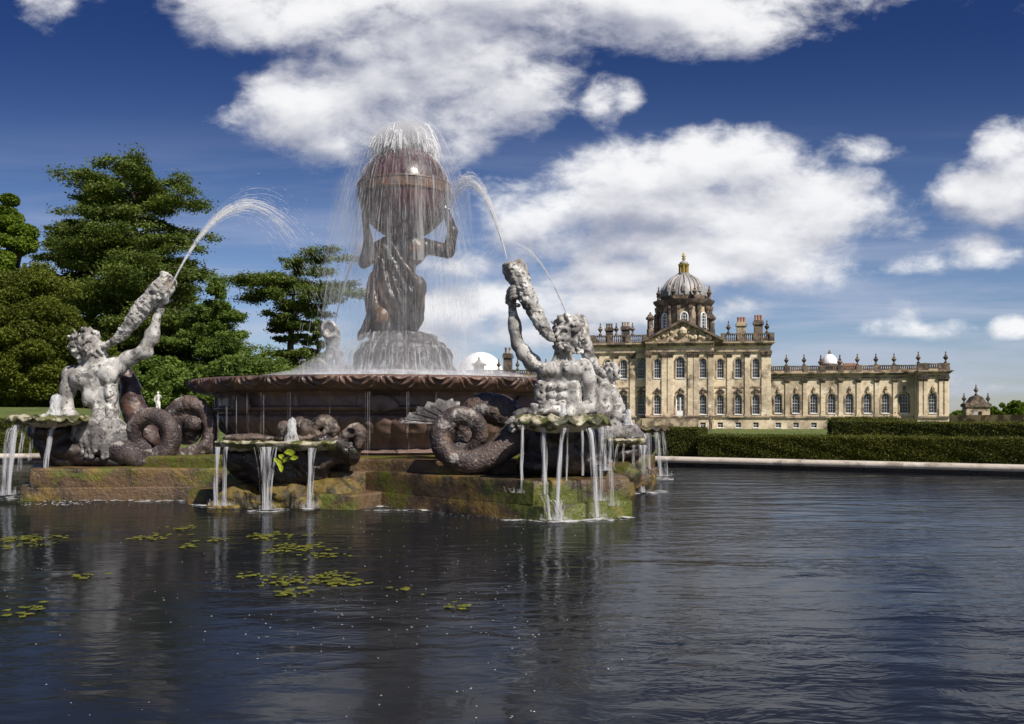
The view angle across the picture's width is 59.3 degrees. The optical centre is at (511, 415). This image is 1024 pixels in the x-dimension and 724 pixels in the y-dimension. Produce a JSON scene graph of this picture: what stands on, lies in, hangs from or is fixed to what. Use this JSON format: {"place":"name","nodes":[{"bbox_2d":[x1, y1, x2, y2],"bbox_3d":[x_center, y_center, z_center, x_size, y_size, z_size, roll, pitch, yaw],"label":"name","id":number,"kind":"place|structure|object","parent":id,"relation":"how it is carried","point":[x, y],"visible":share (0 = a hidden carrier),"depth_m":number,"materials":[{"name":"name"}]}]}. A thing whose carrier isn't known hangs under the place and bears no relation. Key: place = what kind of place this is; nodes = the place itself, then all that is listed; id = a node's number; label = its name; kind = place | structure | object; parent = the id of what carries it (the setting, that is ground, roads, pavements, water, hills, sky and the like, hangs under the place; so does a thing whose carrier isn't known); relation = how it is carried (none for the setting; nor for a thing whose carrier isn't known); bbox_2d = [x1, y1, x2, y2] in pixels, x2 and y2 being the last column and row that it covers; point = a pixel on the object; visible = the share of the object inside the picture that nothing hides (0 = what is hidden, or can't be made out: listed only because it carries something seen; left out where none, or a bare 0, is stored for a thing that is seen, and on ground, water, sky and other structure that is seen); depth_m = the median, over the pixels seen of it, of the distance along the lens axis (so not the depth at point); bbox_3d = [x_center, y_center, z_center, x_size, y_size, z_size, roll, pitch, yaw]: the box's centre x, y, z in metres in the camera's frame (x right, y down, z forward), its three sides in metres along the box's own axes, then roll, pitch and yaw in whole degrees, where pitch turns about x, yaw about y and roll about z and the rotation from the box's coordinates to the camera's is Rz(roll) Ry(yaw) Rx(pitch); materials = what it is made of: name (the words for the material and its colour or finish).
{"place":"outdoors","nodes":[
{"label":"outdoors","id":0,"kind":"place"},
{"bbox_2d":[0,407,827,455],"bbox_3d":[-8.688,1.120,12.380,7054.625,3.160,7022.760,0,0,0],"label":"lawn","id":1,"kind":"structure","parent":0,"point":[6,412],"depth_m":46.51,"materials":[{"name":"plant"}]},
{"bbox_2d":[0,245,15,279],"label":"broadleaf tree","id":2,"kind":"object","parent":1,"relation":"on","point":[7,262],"visible":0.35,"depth_m":83.47,"materials":[{"name":"green plant"}]},
{"bbox_2d":[0,416,27,431],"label":"hedge","id":3,"kind":"object","parent":1,"relation":"on","point":[10,426],"visible":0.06,"depth_m":26.60,"materials":[{"name":"green plant"}]},
{"bbox_2d":[0,429,38,452],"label":"hedge","id":4,"kind":"object","parent":1,"relation":"on","point":[16,442],"visible":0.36,"depth_m":24.60,"materials":[{"name":"green plant"}]},
{"bbox_2d":[0,193,56,273],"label":"broadleaf tree","id":5,"kind":"object","parent":1,"relation":"on","point":[19,236],"visible":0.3,"depth_m":86.70,"materials":[{"name":"green plant"}]},
{"bbox_2d":[0,260,103,406],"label":"yew tree","id":6,"kind":"object","parent":1,"relation":"on","point":[40,321],"visible":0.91,"depth_m":50.10,"materials":[{"name":"green plant"}]},
{"bbox_2d":[15,191,130,408],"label":"cedar tree","id":7,"kind":"object","parent":1,"relation":"on","point":[42,257],"visible":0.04,"depth_m":72.50,"materials":[{"name":"green plant"}]},
{"bbox_2d":[74,340,120,407],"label":"yew tree","id":8,"kind":"object","parent":1,"relation":"on","point":[112,351],"visible":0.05,"depth_m":55.64,"materials":[{"name":"green plant"}]},
{"bbox_2d":[119,355,194,410],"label":"evergreen bush","id":9,"kind":"object","parent":1,"relation":"on","point":[162,376],"visible":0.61,"depth_m":58.61,"materials":[{"name":"green plant"}]},
{"bbox_2d":[32,142,282,369],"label":"cedar tree","id":10,"kind":"object","parent":1,"relation":"on","point":[133,266],"visible":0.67,"depth_m":67.34,"materials":[{"name":"green plant"}]},
{"bbox_2d":[154,392,161,408],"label":"garden statue","id":11,"kind":"object","parent":1,"relation":"on","point":[157,397],"visible":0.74,"depth_m":45.93,"materials":[{"name":"stone"}]},
{"bbox_2d":[160,295,211,339],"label":"cedar tree","id":12,"kind":"object","parent":1,"relation":"on","point":[184,312],"visible":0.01,"depth_m":80.99,"materials":[{"name":"green plant"}]},
{"bbox_2d":[157,273,292,397],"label":"cedar tree","id":13,"kind":"object","parent":1,"relation":"on","point":[219,339],"visible":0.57,"depth_m":64.82,"materials":[{"name":"green plant"}]},
{"bbox_2d":[189,352,304,414],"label":"evergreen bush","id":14,"kind":"object","parent":1,"relation":"on","point":[252,365],"visible":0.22,"depth_m":60.26,"materials":[{"name":"green plant"}]},
{"bbox_2d":[221,243,365,373],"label":"cedar tree","id":15,"kind":"object","parent":1,"relation":"on","point":[278,287],"visible":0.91,"depth_m":78.72,"materials":[{"name":"green plant"}]},
{"bbox_2d":[297,317,352,373],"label":"cedar tree","id":16,"kind":"object","parent":1,"relation":"on","point":[316,334],"visible":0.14,"depth_m":89.53,"materials":[{"name":"green plant"}]},
{"bbox_2d":[656,424,710,456],"bbox_3d":[4.466,0.691,23.602,1.302,0.989,1.534,0,0,24],"label":"hedge","id":17,"kind":"object","parent":1,"relation":"on","point":[678,441],"visible":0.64,"depth_m":23.02,"materials":[{"name":"green plant"}]},
{"bbox_2d":[456,252,953,428],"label":"country house","id":18,"kind":"structure","parent":1,"relation":"on","point":[681,363],"depth_m":167.90,"materials":[{"name":"beige stone"}]},
{"bbox_2d":[620,360,626,378],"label":"window","id":19,"kind":"structure","parent":18,"relation":"in","point":[623,365],"depth_m":172.20,"materials":[{"name":"glass"}]},
{"bbox_2d":[621,395,626,414],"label":"window","id":20,"kind":"structure","parent":18,"relation":"in","point":[624,398],"depth_m":172.16,"materials":[{"name":"glass"}]},
{"bbox_2d":[637,395,644,414],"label":"window","id":21,"kind":"structure","parent":18,"relation":"in","point":[640,398],"depth_m":171.61,"materials":[{"name":"glass"}]},
{"bbox_2d":[637,360,644,378],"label":"window","id":22,"kind":"structure","parent":18,"relation":"in","point":[640,363],"depth_m":171.61,"materials":[{"name":"glass"}]},
{"bbox_2d":[653,395,660,414],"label":"window","id":23,"kind":"structure","parent":18,"relation":"in","point":[657,399],"depth_m":169.53,"materials":[{"name":"glass"}]},
{"bbox_2d":[653,359,660,378],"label":"window","id":24,"kind":"structure","parent":18,"relation":"in","point":[657,363],"depth_m":169.53,"materials":[{"name":"glass"}]},
{"bbox_2d":[675,394,684,417],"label":"door","id":25,"kind":"structure","parent":18,"relation":"in","point":[680,399],"depth_m":168.72,"materials":[{"name":"white paint"}]},
{"bbox_2d":[675,357,684,378],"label":"window","id":26,"kind":"structure","parent":18,"relation":"in","point":[680,362],"depth_m":168.78,"materials":[{"name":"glass"}]},
{"bbox_2d":[699,358,705,378],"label":"window","id":27,"kind":"structure","parent":18,"relation":"in","point":[703,361],"depth_m":168.04,"materials":[{"name":"glass"}]},
{"bbox_2d":[699,395,706,414],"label":"window","id":28,"kind":"structure","parent":18,"relation":"in","point":[702,398],"depth_m":168.04,"materials":[{"name":"glass"}]},
{"bbox_2d":[716,395,724,414],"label":"window","id":29,"kind":"structure","parent":18,"relation":"in","point":[720,399],"depth_m":169.07,"materials":[{"name":"glass"}]},
{"bbox_2d":[716,359,724,378],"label":"window","id":30,"kind":"structure","parent":18,"relation":"in","point":[720,363],"depth_m":169.07,"materials":[{"name":"glass"}]},
{"bbox_2d":[734,395,742,414],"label":"window","id":31,"kind":"structure","parent":18,"relation":"in","point":[738,399],"depth_m":168.50,"materials":[{"name":"glass"}]},
{"bbox_2d":[734,359,742,378],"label":"window","id":32,"kind":"structure","parent":18,"relation":"in","point":[738,363],"depth_m":168.50,"materials":[{"name":"glass"}]},
{"bbox_2d":[752,395,759,414],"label":"window","id":33,"kind":"structure","parent":18,"relation":"in","point":[755,398],"depth_m":167.92,"materials":[{"name":"glass"}]},
{"bbox_2d":[753,358,758,377],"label":"window","id":34,"kind":"structure","parent":18,"relation":"in","point":[755,361],"depth_m":167.92,"materials":[{"name":"glass"}]},
{"bbox_2d":[775,394,781,413],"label":"window","id":35,"kind":"structure","parent":18,"relation":"in","point":[778,398],"depth_m":167.84,"materials":[{"name":"glass"}]},
{"bbox_2d":[792,394,799,413],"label":"window","id":36,"kind":"structure","parent":18,"relation":"in","point":[795,399],"depth_m":167.27,"materials":[{"name":"glass"}]},
{"bbox_2d":[810,394,817,413],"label":"window","id":37,"kind":"structure","parent":18,"relation":"in","point":[813,398],"depth_m":166.70,"materials":[{"name":"glass"}]},
{"bbox_2d":[828,394,835,413],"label":"window","id":38,"kind":"structure","parent":18,"relation":"in","point":[831,397],"depth_m":166.17,"materials":[{"name":"glass"}]},
{"bbox_2d":[846,394,853,413],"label":"window","id":39,"kind":"structure","parent":18,"relation":"in","point":[849,397],"depth_m":165.64,"materials":[{"name":"glass"}]},
{"bbox_2d":[864,393,871,413],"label":"window","id":40,"kind":"structure","parent":18,"relation":"in","point":[867,397],"depth_m":165.08,"materials":[{"name":"glass"}]},
{"bbox_2d":[882,393,889,413],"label":"window","id":41,"kind":"structure","parent":18,"relation":"in","point":[885,397],"depth_m":164.55,"materials":[{"name":"glass"}]},
{"bbox_2d":[900,393,907,413],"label":"window","id":42,"kind":"structure","parent":18,"relation":"in","point":[903,398],"depth_m":163.99,"materials":[{"name":"glass"}]},
{"bbox_2d":[928,393,937,413],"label":"window","id":43,"kind":"structure","parent":18,"relation":"in","point":[932,397],"depth_m":161.09,"materials":[{"name":"glass"}]},
{"bbox_2d":[708,415,712,430],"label":"garden statue","id":44,"kind":"object","parent":1,"relation":"on","point":[710,423],"visible":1,"depth_m":149.87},
{"bbox_2d":[696,431,1023,463],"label":"hedge","id":45,"kind":"object","parent":1,"relation":"on","point":[985,449],"visible":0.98,"depth_m":20.56,"materials":[{"name":"green plant"}]},
{"bbox_2d":[824,412,916,435],"bbox_3d":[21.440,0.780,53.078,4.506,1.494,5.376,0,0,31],"label":"hedge","id":46,"kind":"object","parent":1,"relation":"on","point":[891,426],"visible":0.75,"depth_m":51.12,"materials":[{"name":"green plant"}]},
{"bbox_2d":[949,410,961,414],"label":"broadleaf tree","id":47,"kind":"object","parent":1,"relation":"on","point":[957,412],"visible":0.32,"depth_m":478.18,"materials":[{"name":"green plant"}]},
{"bbox_2d":[901,417,1023,436],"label":"hedge","id":48,"kind":"object","parent":1,"relation":"on","point":[964,428],"visible":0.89,"depth_m":47.27,"materials":[{"name":"green plant"}]},
{"bbox_2d":[960,385,991,414],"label":"pavilion","id":49,"kind":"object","parent":1,"relation":"on","point":[975,402],"visible":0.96,"depth_m":239.00,"materials":[{"name":"stone"}]},
{"bbox_2d":[949,415,1023,421],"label":"garden wall","id":50,"kind":"structure","parent":1,"relation":"on","point":[994,418],"depth_m":167.62,"materials":[{"name":"stone"}]},
{"bbox_2d":[990,402,1005,414],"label":"broadleaf tree","id":51,"kind":"object","parent":1,"relation":"on","point":[994,410],"visible":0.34,"depth_m":417.31,"materials":[{"name":"green plant"}]},
{"bbox_2d":[1004,400,1023,414],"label":"broadleaf tree","id":52,"kind":"object","parent":1,"relation":"on","point":[1014,407],"visible":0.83,"depth_m":377.99,"materials":[{"name":"green plant"}]},
{"bbox_2d":[0,462,1023,723],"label":"pond water","id":53,"kind":"structure","parent":0,"point":[686,594],"depth_m":5.55,"materials":[{"name":"liquid"}]},
{"bbox_2d":[1,601,47,617],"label":"floating weed","id":54,"kind":"object","parent":53,"relation":"on","point":[33,606],"visible":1,"depth_m":5.51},
{"bbox_2d":[0,542,55,548],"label":"floating weed","id":55,"kind":"object","parent":53,"relation":"on","point":[22,543],"visible":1,"depth_m":8.26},
{"bbox_2d":[0,534,68,541],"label":"floating weed","id":56,"kind":"object","parent":53,"relation":"on","point":[23,538],"visible":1,"depth_m":8.75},
{"bbox_2d":[71,573,111,578],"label":"floating weed","id":57,"kind":"object","parent":53,"relation":"on","point":[77,575],"visible":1,"depth_m":6.72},
{"bbox_2d":[126,532,192,539],"bbox_3d":[-3.459,1.186,8.874,0.517,0.020,0.465,0,0,9],"label":"floating weed","id":58,"kind":"object","parent":53,"relation":"on","point":[141,536],"visible":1,"depth_m":8.82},
{"bbox_2d":[158,525,195,529],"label":"floating weed","id":59,"kind":"object","parent":53,"relation":"on","point":[182,526],"visible":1,"depth_m":9.59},
{"bbox_2d":[193,538,228,541],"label":"floating weed","id":60,"kind":"object","parent":53,"relation":"on","point":[214,539],"visible":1,"depth_m":8.59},
{"bbox_2d":[206,482,261,508],"bbox_3d":[-3.605,1.102,11.877,0.722,0.443,0.603,0,0,21],"label":"mossy boulder","id":61,"kind":"object","parent":53,"relation":"in","point":[243,495],"visible":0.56,"depth_m":11.69,"materials":[{"name":"stone"}]},
{"bbox_2d":[236,571,277,577],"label":"floating weed","id":62,"kind":"object","parent":53,"relation":"on","point":[251,575],"visible":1,"depth_m":6.68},
{"bbox_2d":[247,531,313,539],"bbox_3d":[-2.313,1.186,8.927,0.654,0.020,0.569,0,0,0],"label":"floating weed","id":63,"kind":"object","parent":53,"relation":"on","point":[264,535],"visible":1,"depth_m":8.94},
{"bbox_2d":[258,482,305,508],"bbox_3d":[-2.966,1.074,11.894,0.833,0.524,0.574,0,0,0],"label":"mossy boulder","id":64,"kind":"object","parent":53,"relation":"in","point":[284,496],"visible":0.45,"depth_m":11.66,"materials":[{"name":"stone"}]},
{"bbox_2d":[257,576,319,588],"bbox_3d":[-1.605,1.186,6.409,0.506,0.020,0.359,0,0,21],"label":"floating weed","id":65,"kind":"object","parent":53,"relation":"on","point":[285,583],"visible":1,"depth_m":6.42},
{"bbox_2d":[273,586,313,596],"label":"floating weed","id":66,"kind":"object","parent":53,"relation":"on","point":[288,590],"visible":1,"depth_m":6.07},
{"bbox_2d":[262,542,337,553],"bbox_3d":[-1.826,1.186,8.086,0.751,0.020,0.661,0,0,0],"label":"floating weed","id":67,"kind":"object","parent":53,"relation":"on","point":[307,547],"visible":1,"depth_m":8.06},
{"bbox_2d":[4,500,622,717],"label":"floating specks","id":68,"kind":"object","parent":53,"relation":"on","point":[305,581],"visible":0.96,"depth_m":5.91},
{"bbox_2d":[284,570,351,580],"bbox_3d":[-1.401,1.186,6.675,0.524,0.020,0.309,0,0,-30],"label":"floating weed","id":69,"kind":"object","parent":53,"relation":"on","point":[327,576],"visible":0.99,"depth_m":6.67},
{"bbox_2d":[296,552,351,559],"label":"floating weed","id":70,"kind":"object","parent":53,"relation":"on","point":[313,553],"visible":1,"depth_m":7.71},
{"bbox_2d":[301,477,363,508],"bbox_3d":[-2.401,1.057,11.882,1.054,0.519,0.605,0,0,0],"label":"mossy boulder","id":71,"kind":"object","parent":53,"relation":"in","point":[337,485],"visible":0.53,"depth_m":11.70,"materials":[{"name":"stone"}]},
{"bbox_2d":[1,475,672,522],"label":"pool foam","id":72,"kind":"object","parent":53,"relation":"on","point":[557,521],"visible":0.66,"depth_m":11.30,"materials":[{"name":"liquid"}]},
{"bbox_2d":[20,331,657,522],"bbox_3d":[-1.829,0.062,15.649,9.410,3.076,8.989,0,0,19],"label":"fountain basin","id":73,"kind":"object","parent":53,"relation":"in","point":[385,386],"visible":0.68,"depth_m":12.74,"materials":[{"name":"stone"}]},
{"bbox_2d":[26,426,126,465],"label":"pier block","id":74,"kind":"structure","parent":73,"relation":"on","point":[58,443],"depth_m":13.16,"materials":[{"name":"stone"}]},
{"bbox_2d":[5,413,89,427],"bbox_3d":[-6.738,0.067,13.101,1.166,0.209,1.092,0,0,0],"label":"shell basin","id":75,"kind":"object","parent":74,"relation":"on","point":[40,421],"visible":0.97,"depth_m":12.75,"materials":[{"name":"stone"}]},
{"bbox_2d":[44,394,62,415],"bbox_3d":[-6.625,-0.157,13.008,0.242,0.347,0.243,0,0,33],"label":"water spout","id":76,"kind":"object","parent":75,"relation":"in","point":[55,402],"visible":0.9,"depth_m":12.95,"materials":[{"name":"liquid"}]},
{"bbox_2d":[35,294,218,466],"bbox_3d":[-5.758,-0.557,13.620,2.524,2.730,1.047,0,0,0],"label":"triton statue","id":77,"kind":"object","parent":73,"relation":"on","point":[96,376],"visible":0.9,"depth_m":13.36,"materials":[{"name":"stone"}]},
{"bbox_2d":[101,271,176,349],"bbox_3d":[-5.554,-1.572,13.394,1.140,1.168,0.342,0,0,0],"label":"shell horn","id":78,"kind":"object","parent":77,"relation":"attached to","point":[160,288],"visible":0.98,"depth_m":13.31,"materials":[{"name":"stone"}]},
{"bbox_2d":[274,449,297,471],"bbox_3d":[-2.798,0.560,11.242,0.321,0.302,0.227,0,0,0],"label":"water plant","id":79,"kind":"object","parent":73,"relation":"in","point":[280,464],"visible":1,"depth_m":11.18,"materials":[{"name":"green plant"}]},
{"bbox_2d":[221,429,360,485],"bbox_3d":[-2.920,0.571,11.949,1.864,0.833,0.707,0,0,0],"label":"carved dolphin","id":80,"kind":"object","parent":73,"relation":"on","point":[304,467],"visible":0.58,"depth_m":11.71},
{"bbox_2d":[214,440,336,451],"bbox_3d":[-3.046,0.384,11.619,1.551,0.159,0.626,0,0,0],"label":"shell basin","id":81,"kind":"object","parent":80,"relation":"on","point":[256,445],"visible":0.83,"depth_m":11.42,"materials":[{"name":"stone"}]},
{"bbox_2d":[284,417,298,440],"bbox_3d":[-2.832,0.179,11.602,0.210,0.341,0.202,0,0,-25],"label":"water spout","id":82,"kind":"object","parent":81,"relation":"on","point":[291,425],"visible":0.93,"depth_m":11.56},
{"bbox_2d":[222,414,366,448],"bbox_3d":[-2.843,0.203,11.757,1.887,0.452,0.321,0,0,3],"label":"spiral shell","id":83,"kind":"object","parent":80,"relation":"on","point":[330,426],"visible":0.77,"depth_m":11.67},
{"bbox_2d":[314,347,344,373],"bbox_3d":[-4.224,-0.550,20.403,0.872,2.365,0.539,0,0,0],"label":"triton statue","id":84,"kind":"object","parent":73,"relation":"on","point":[321,366],"visible":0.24,"depth_m":20.30,"materials":[{"name":"stone"}]},
{"bbox_2d":[320,320,339,366],"bbox_3d":[-4.081,-1.607,20.301,0.419,1.087,0.446,0,0,0],"label":"shell horn","id":85,"kind":"object","parent":84,"relation":"attached to","point":[330,331],"visible":0.98,"depth_m":20.20,"materials":[{"name":"stone"}]},
{"bbox_2d":[357,204,457,340],"bbox_3d":[-1.843,-2.530,15.847,1.797,2.482,0.716,0,0,0],"label":"atlas statue","id":86,"kind":"object","parent":73,"relation":"on","point":[395,292],"visible":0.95,"depth_m":15.64,"materials":[{"name":"stone"}]},
{"bbox_2d":[357,147,451,237],"bbox_3d":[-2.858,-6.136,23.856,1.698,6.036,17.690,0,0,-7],"label":"stone globe","id":87,"kind":"object","parent":86,"relation":"on","point":[404,191],"visible":0.89,"depth_m":15.31,"materials":[{"name":"brown stone"}]},
{"bbox_2d":[367,123,441,163],"bbox_3d":[-1.899,-4.769,15.906,1.301,0.750,1.564,0,0,0],"label":"water plume","id":88,"kind":"object","parent":87,"relation":"on","point":[420,139],"visible":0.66,"depth_m":15.64,"materials":[{"name":"liquid"}]},
{"bbox_2d":[401,285,598,473],"bbox_3d":[-0.198,-0.457,11.554,2.592,2.367,1.165,0,0,0],"label":"triton statue","id":89,"kind":"object","parent":73,"relation":"on","point":[565,378],"visible":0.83,"depth_m":11.25,"materials":[{"name":"stone"}]},
{"bbox_2d":[502,259,555,341],"bbox_3d":[0.211,-1.438,11.223,0.670,1.048,0.325,0,0,0],"label":"shell horn","id":90,"kind":"object","parent":89,"relation":"attached to","point":[516,273],"visible":0.98,"depth_m":11.11,"materials":[{"name":"stone"}]},
{"bbox_2d":[516,429,608,476],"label":"pier block","id":91,"kind":"structure","parent":73,"relation":"on","point":[563,454],"depth_m":10.88,"materials":[{"name":"stone"}]},
{"bbox_2d":[513,413,611,432],"bbox_3d":[0.601,0.085,10.749,1.194,0.238,1.043,0,0,0],"label":"shell basin","id":92,"kind":"object","parent":91,"relation":"on","point":[566,423],"visible":0.99,"depth_m":10.41,"materials":[{"name":"stone"}]},
{"bbox_2d":[559,403,565,416],"bbox_3d":[0.611,-0.075,10.750,0.082,0.178,0.092,0,0,-27],"label":"water spout","id":93,"kind":"object","parent":92,"relation":"on","point":[563,408],"visible":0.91,"depth_m":10.73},
{"bbox_2d":[581,355,625,418],"bbox_3d":[1.719,-0.296,17.947,1.068,2.396,0.599,0,0,0],"label":"triton statue","id":94,"kind":"object","parent":73,"relation":"on","point":[610,401],"visible":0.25,"depth_m":17.74,"materials":[{"name":"stone"}]},
{"bbox_2d":[574,313,606,377],"bbox_3d":[1.502,-1.388,17.802,0.751,1.284,0.365,0,0,0],"label":"shell horn","id":95,"kind":"object","parent":94,"relation":"attached to","point":[590,356],"visible":0.56,"depth_m":17.69,"materials":[{"name":"stone"}]},
{"bbox_2d":[600,437,646,463],"bbox_3d":[1.678,0.647,14.489,0.990,0.673,0.609,0,0,0],"label":"carved dolphin","id":96,"kind":"object","parent":73,"relation":"on","point":[632,455],"visible":0.31,"depth_m":14.26},
{"bbox_2d":[598,412,645,438],"bbox_3d":[1.729,0.239,14.603,0.902,0.619,0.494,0,0,0],"label":"spiral shell","id":97,"kind":"object","parent":96,"relation":"on","point":[617,429],"visible":0.43,"depth_m":14.40,"materials":[{"name":"stone"}]},
{"bbox_2d":[623,409,632,424],"bbox_3d":[1.859,0.013,14.398,0.175,0.262,0.162,0,0,-27],"label":"water spout","id":98,"kind":"object","parent":97,"relation":"on","point":[627,416],"visible":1,"depth_m":14.37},
{"bbox_2d":[601,438,645,447],"bbox_3d":[1.692,0.420,14.342,0.877,0.160,0.555,0,0,0],"label":"shell basin","id":99,"kind":"object","parent":96,"relation":"on","point":[618,442],"visible":0.75,"depth_m":14.14,"materials":[{"name":"stone"}]},
{"bbox_2d":[642,435,655,454],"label":"pier block","id":100,"kind":"structure","parent":73,"relation":"on","point":[651,444],"depth_m":17.35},
{"bbox_2d":[639,425,668,435],"bbox_3d":[2.535,0.278,17.198,0.917,0.220,0.865,0,0,0],"label":"shell basin","id":101,"kind":"object","parent":100,"relation":"on","point":[654,430],"visible":0.59,"depth_m":16.91,"materials":[{"name":"stone"}]},
{"bbox_2d":[312,577,372,586],"bbox_3d":[-1.220,1.186,6.460,0.377,0.020,0.338,0,0,-29],"label":"floating weed","id":102,"kind":"object","parent":53,"relation":"on","point":[334,581],"visible":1,"depth_m":6.43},
{"bbox_2d":[386,586,423,594],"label":"floating weed","id":103,"kind":"object","parent":53,"relation":"on","point":[406,588],"visible":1,"depth_m":6.19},
{"bbox_2d":[443,601,471,608],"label":"floating weed","id":104,"kind":"object","parent":53,"relation":"on","point":[462,607],"visible":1,"depth_m":5.61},
{"bbox_2d":[612,461,655,492],"bbox_3d":[1.879,0.999,14.097,0.894,0.590,0.640,0,0,-38],"label":"mossy boulder","id":105,"kind":"object","parent":53,"relation":"in","point":[641,476],"visible":0.61,"depth_m":13.88,"materials":[{"name":"stone"}]},
{"bbox_2d":[0,459,1023,475],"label":"pond wall","id":106,"kind":"structure","parent":0,"point":[1004,473],"depth_m":19.77,"materials":[{"name":"stone"}]},
{"bbox_2d":[0,453,1023,471],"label":"pond kerb","id":107,"kind":"structure","parent":106,"relation":"on","point":[882,464],"depth_m":19.77,"materials":[{"name":"stone"}]},
{"bbox_2d":[0,0,1023,414],"label":"sky","id":108,"kind":"structure","parent":0,"point":[847,176],"materials":[{"name":"blue"}]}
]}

